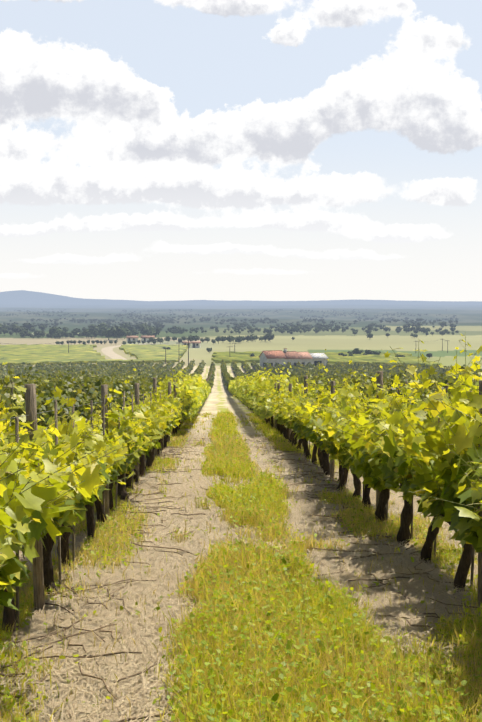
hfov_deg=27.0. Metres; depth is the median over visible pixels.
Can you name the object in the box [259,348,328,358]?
farmhouse roofs
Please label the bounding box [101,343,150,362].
dirt road
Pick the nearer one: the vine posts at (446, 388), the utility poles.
the vine posts at (446, 388)
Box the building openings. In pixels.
[128,338,197,347]
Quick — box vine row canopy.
[0,361,481,387]
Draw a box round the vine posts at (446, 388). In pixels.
[6,380,476,427]
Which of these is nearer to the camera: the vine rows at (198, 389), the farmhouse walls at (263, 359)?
the vine rows at (198, 389)
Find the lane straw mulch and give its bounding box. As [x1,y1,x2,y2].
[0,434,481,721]
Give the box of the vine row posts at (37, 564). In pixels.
[15,371,481,633]
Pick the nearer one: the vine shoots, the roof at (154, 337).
the vine shoots
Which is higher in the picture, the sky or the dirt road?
the sky
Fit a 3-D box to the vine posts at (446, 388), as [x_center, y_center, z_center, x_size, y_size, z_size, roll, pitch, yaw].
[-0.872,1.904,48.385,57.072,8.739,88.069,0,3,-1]
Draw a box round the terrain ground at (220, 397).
[0,290,481,721]
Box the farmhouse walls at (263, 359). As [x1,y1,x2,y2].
[260,349,327,367]
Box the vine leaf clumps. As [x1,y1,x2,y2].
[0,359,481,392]
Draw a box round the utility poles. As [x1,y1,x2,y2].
[0,339,447,363]
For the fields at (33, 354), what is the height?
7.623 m
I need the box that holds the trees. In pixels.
[0,309,458,356]
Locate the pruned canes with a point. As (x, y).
(113, 596)
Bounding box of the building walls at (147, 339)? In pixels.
[127,338,200,347]
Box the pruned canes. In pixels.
[0,438,481,721]
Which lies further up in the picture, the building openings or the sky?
the sky
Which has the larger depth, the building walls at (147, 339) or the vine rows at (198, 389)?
the building walls at (147, 339)
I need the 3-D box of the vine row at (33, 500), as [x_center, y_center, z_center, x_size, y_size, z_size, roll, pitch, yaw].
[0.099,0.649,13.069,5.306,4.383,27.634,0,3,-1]
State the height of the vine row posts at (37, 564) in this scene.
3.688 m
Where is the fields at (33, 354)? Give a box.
[0,344,441,365]
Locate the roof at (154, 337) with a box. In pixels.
[126,336,200,342]
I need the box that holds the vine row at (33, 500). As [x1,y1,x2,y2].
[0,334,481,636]
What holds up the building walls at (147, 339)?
on the terrain ground at (220, 397)
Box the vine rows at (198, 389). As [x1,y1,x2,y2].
[0,362,481,438]
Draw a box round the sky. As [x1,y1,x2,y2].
[0,0,481,300]
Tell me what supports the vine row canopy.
on the terrain ground at (220, 397)
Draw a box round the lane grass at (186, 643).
[0,409,481,721]
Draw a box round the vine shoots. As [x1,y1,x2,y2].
[0,335,481,577]

